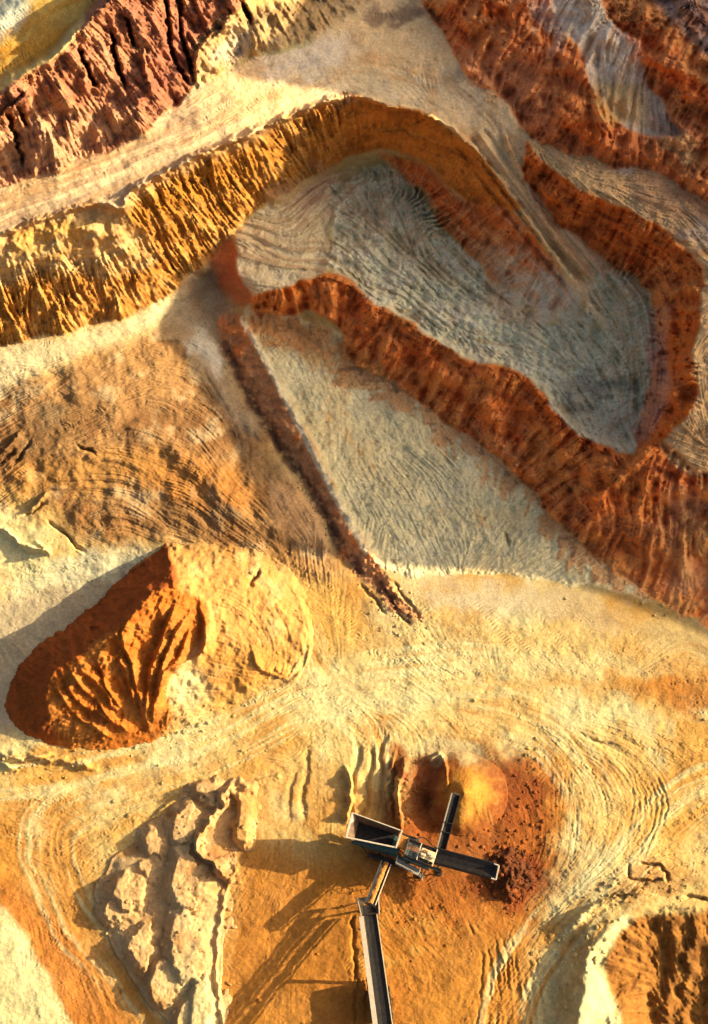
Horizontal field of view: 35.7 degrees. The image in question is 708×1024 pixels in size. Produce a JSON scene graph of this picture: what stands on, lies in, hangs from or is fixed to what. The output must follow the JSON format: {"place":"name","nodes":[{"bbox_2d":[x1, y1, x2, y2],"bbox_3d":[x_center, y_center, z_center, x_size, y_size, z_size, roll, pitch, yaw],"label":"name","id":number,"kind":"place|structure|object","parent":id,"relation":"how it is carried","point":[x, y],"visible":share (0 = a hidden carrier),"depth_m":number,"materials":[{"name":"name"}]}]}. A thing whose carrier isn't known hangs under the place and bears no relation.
{"place":"outdoors","nodes":[
{"label":"outdoors","id":0,"kind":"place"},
{"bbox_2d":[0,0,369,187],"bbox_3d":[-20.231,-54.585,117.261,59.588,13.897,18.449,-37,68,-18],"label":"cliff","id":1,"kind":"structure","parent":0,"point":[114,75],"depth_m":114.11,"materials":[{"name":"stone"}]},
{"bbox_2d":[0,312,421,619],"bbox_3d":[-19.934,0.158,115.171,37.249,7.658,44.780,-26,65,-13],"label":"slope","id":2,"kind":"structure","parent":0,"point":[146,436],"depth_m":117.43,"materials":[{"name":"soil"}]},
{"bbox_2d":[0,93,575,346],"bbox_3d":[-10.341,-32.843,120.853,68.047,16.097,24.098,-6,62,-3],"label":"cliff","id":3,"kind":"structure","parent":0,"point":[71,271],"depth_m":122.06,"materials":[{"name":"stone"}]},
{"bbox_2d":[0,0,654,313],"bbox_3d":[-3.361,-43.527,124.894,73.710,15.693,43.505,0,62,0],"label":"road","id":4,"kind":"structure","parent":0,"point":[372,50],"depth_m":121.89,"materials":[{"name":"soil"}]},
{"bbox_2d":[0,0,707,1023],"bbox_3d":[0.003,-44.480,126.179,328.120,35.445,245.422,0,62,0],"label":"ground","id":5,"kind":"structure","parent":0,"point":[612,714],"depth_m":105.54,"materials":[{"name":"soil"}]},
{"bbox_2d":[4,542,313,750],"bbox_3d":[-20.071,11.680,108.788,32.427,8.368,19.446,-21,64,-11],"label":"sand heap","id":6,"kind":"object","parent":5,"relation":"on","point":[73,675],"visible":1,"depth_m":108.13,"materials":[{"name":"sand"}]},
{"bbox_2d":[94,774,261,1023],"bbox_3d":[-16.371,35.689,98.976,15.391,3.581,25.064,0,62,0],"label":"earth bank","id":7,"kind":"structure","parent":5,"relation":"on","point":[147,953],"depth_m":99.27,"materials":[{"name":"soil"}]},
{"bbox_2d":[2,27,705,1023],"bbox_3d":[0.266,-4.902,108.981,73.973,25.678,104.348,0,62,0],"label":"rubble","id":8,"kind":"object","parent":5,"relation":"on","point":[498,855],"visible":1,"depth_m":106.48,"materials":[{"name":"stone"}]},
{"bbox_2d":[349,897,393,1023],"bbox_3d":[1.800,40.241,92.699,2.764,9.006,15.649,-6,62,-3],"label":"stacking conveyor","id":9,"kind":"object","parent":5,"relation":"on","point":[379,999],"visible":0.91,"depth_m":93.75,"materials":[{"name":"metal"}]},
{"bbox_2d":[345,792,499,907],"bbox_3d":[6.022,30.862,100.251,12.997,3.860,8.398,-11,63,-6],"label":"screening machine","id":10,"kind":"object","parent":5,"relation":"on","point":[373,835],"visible":1,"depth_m":99.64,"materials":[{"name":"metal"}]},
{"bbox_2d":[429,751,507,835],"bbox_3d":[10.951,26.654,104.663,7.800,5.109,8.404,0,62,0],"label":"sand cone","id":11,"kind":"object","parent":5,"relation":"on","point":[478,784],"visible":0.98,"depth_m":103.89,"materials":[{"name":"sand"}]},
{"bbox_2d":[481,846,536,902],"bbox_3d":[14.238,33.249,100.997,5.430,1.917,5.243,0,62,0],"label":"rubble heap","id":12,"kind":"object","parent":5,"relation":"on","point":[509,853],"visible":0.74,"depth_m":100.56,"materials":[{"name":"stone"}]},
{"bbox_2d":[234,167,657,452],"bbox_3d":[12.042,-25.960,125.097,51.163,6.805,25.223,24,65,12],"label":"pit floor","id":13,"kind":"structure","parent":0,"point":[619,310],"depth_m":124.67,"materials":[{"name":"soil"}]},
{"bbox_2d":[244,304,649,602],"bbox_3d":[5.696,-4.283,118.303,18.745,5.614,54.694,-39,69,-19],"label":"pit floor","id":14,"kind":"structure","parent":0,"point":[314,370],"depth_m":119.61,"materials":[{"name":"soil"}]},
{"bbox_2d":[253,275,707,627],"bbox_3d":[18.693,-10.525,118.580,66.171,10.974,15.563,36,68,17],"label":"cliff","id":15,"kind":"structure","parent":0,"point":[644,513],"depth_m":117.72,"materials":[{"name":"stone"}]},
{"bbox_2d":[423,0,707,202],"bbox_3d":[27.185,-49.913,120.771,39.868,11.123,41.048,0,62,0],"label":"cliff","id":16,"kind":"structure","parent":0,"point":[613,82],"depth_m":119.82,"materials":[{"name":"stone"}]},
{"bbox_2d":[522,142,704,451],"bbox_3d":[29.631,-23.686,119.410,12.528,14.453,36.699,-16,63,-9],"label":"cliff","id":17,"kind":"structure","parent":0,"point":[661,265],"depth_m":118.43,"materials":[{"name":"stone"}]}
]}

